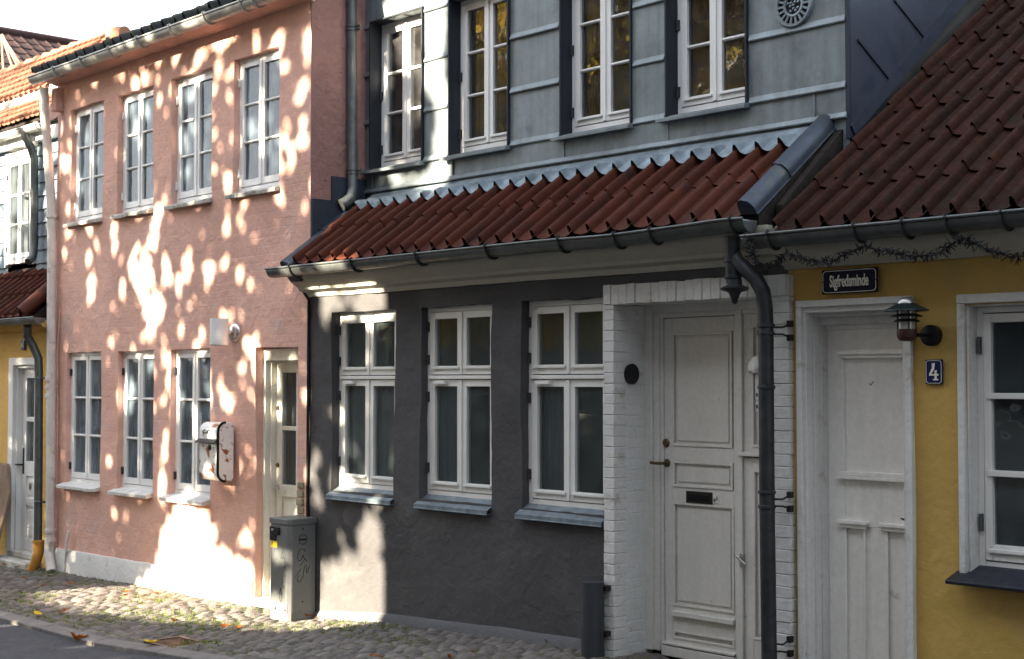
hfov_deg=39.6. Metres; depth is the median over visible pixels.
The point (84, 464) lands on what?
window
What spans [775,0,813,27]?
round vent
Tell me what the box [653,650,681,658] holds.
ground
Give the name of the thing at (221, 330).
wall lamp
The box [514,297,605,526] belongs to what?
window
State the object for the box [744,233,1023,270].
string lights
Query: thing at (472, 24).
window
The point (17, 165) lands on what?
window
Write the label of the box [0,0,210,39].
sky
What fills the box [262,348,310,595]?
door
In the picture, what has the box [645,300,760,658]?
door
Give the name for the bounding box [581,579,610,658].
standpipe
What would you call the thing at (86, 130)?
window
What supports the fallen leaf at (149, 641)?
on the kerb
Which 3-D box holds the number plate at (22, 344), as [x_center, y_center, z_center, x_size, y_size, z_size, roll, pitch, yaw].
[-5.264,0.166,15.311,0.016,0.110,0.090,2,-3,-43]
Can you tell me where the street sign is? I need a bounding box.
[822,267,877,294]
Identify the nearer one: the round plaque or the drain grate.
the round plaque
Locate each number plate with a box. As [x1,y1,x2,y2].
[21,340,24,349]
[925,359,942,383]
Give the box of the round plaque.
[624,364,638,383]
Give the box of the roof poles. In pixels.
[0,34,19,67]
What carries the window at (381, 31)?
in the grey house at (512, 256)
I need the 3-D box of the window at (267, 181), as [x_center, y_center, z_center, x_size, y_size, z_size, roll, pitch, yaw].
[-2.123,-1.748,12.140,0.279,1.240,0.778,2,-3,-43]
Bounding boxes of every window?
[4,147,36,267]
[56,352,101,491]
[63,102,103,227]
[107,350,153,498]
[110,88,152,218]
[159,348,210,505]
[164,70,212,209]
[225,49,279,198]
[325,310,395,505]
[361,6,424,174]
[413,304,491,515]
[440,0,510,160]
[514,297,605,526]
[550,0,633,141]
[655,0,749,122]
[945,306,1023,592]
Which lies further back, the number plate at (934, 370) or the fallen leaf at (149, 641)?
the fallen leaf at (149, 641)
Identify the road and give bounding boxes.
[0,621,176,658]
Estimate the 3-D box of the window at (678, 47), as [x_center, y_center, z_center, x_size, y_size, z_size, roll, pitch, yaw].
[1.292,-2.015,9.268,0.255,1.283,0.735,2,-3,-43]
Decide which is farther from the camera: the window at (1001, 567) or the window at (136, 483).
the window at (136, 483)
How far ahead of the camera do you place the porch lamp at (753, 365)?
8.47 m
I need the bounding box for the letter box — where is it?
[195,421,233,482]
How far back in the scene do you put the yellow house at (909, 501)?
7.69 m
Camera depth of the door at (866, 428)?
7.82 m
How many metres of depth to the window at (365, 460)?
10.95 m
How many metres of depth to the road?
10.26 m
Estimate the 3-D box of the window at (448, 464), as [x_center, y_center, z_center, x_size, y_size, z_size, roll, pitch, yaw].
[-0.365,0.550,10.138,0.212,1.480,0.814,2,-3,-43]
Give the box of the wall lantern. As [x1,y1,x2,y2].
[884,297,942,345]
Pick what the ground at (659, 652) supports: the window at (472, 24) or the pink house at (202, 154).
the pink house at (202, 154)
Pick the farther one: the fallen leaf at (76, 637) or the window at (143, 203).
the window at (143, 203)
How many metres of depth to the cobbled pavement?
10.61 m
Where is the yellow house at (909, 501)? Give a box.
[740,0,1023,658]
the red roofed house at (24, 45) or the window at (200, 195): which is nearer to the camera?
the window at (200, 195)
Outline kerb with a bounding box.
[0,610,241,658]
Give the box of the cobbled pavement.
[0,566,668,658]
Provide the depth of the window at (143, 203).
13.75 m
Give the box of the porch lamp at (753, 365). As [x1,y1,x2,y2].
[748,355,758,392]
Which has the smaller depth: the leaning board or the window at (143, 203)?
the window at (143, 203)
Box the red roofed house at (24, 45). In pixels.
[0,26,77,69]
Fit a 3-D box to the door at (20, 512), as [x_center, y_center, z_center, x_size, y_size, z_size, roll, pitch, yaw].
[-5.197,1.395,15.357,0.203,2.180,0.730,2,-3,-43]
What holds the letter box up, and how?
attached to the pink house at (202, 154)
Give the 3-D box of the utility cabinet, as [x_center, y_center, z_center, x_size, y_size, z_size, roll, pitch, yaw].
[-1.740,1.897,11.273,0.275,0.813,0.283,2,-3,-43]
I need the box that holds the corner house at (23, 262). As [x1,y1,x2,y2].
[0,26,129,570]
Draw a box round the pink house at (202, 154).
[27,0,365,608]
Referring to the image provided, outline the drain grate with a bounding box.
[143,636,205,647]
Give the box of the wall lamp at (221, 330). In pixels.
[210,318,240,345]
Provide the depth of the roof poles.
22.63 m
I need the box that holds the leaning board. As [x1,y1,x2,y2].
[0,463,11,538]
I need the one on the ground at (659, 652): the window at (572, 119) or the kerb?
the kerb
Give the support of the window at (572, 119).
in the grey house at (512, 256)
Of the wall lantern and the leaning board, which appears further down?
the leaning board
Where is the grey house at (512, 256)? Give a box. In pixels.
[264,0,985,658]
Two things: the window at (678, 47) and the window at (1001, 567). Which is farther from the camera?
the window at (678, 47)
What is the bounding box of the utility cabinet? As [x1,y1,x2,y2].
[269,515,316,621]
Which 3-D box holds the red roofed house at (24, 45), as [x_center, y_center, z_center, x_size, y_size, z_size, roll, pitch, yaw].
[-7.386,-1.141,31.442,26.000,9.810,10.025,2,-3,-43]
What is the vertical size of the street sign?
0.133 m
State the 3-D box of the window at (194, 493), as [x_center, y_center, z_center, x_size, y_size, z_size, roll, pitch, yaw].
[-2.858,0.858,12.808,0.277,1.405,0.770,2,-3,-43]
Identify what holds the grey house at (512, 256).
on the ground at (659, 652)
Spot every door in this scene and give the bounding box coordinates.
[6,357,34,554]
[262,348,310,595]
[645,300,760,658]
[826,323,905,658]
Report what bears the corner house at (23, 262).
on the ground at (659, 652)
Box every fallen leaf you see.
[71,632,88,639]
[141,639,158,642]

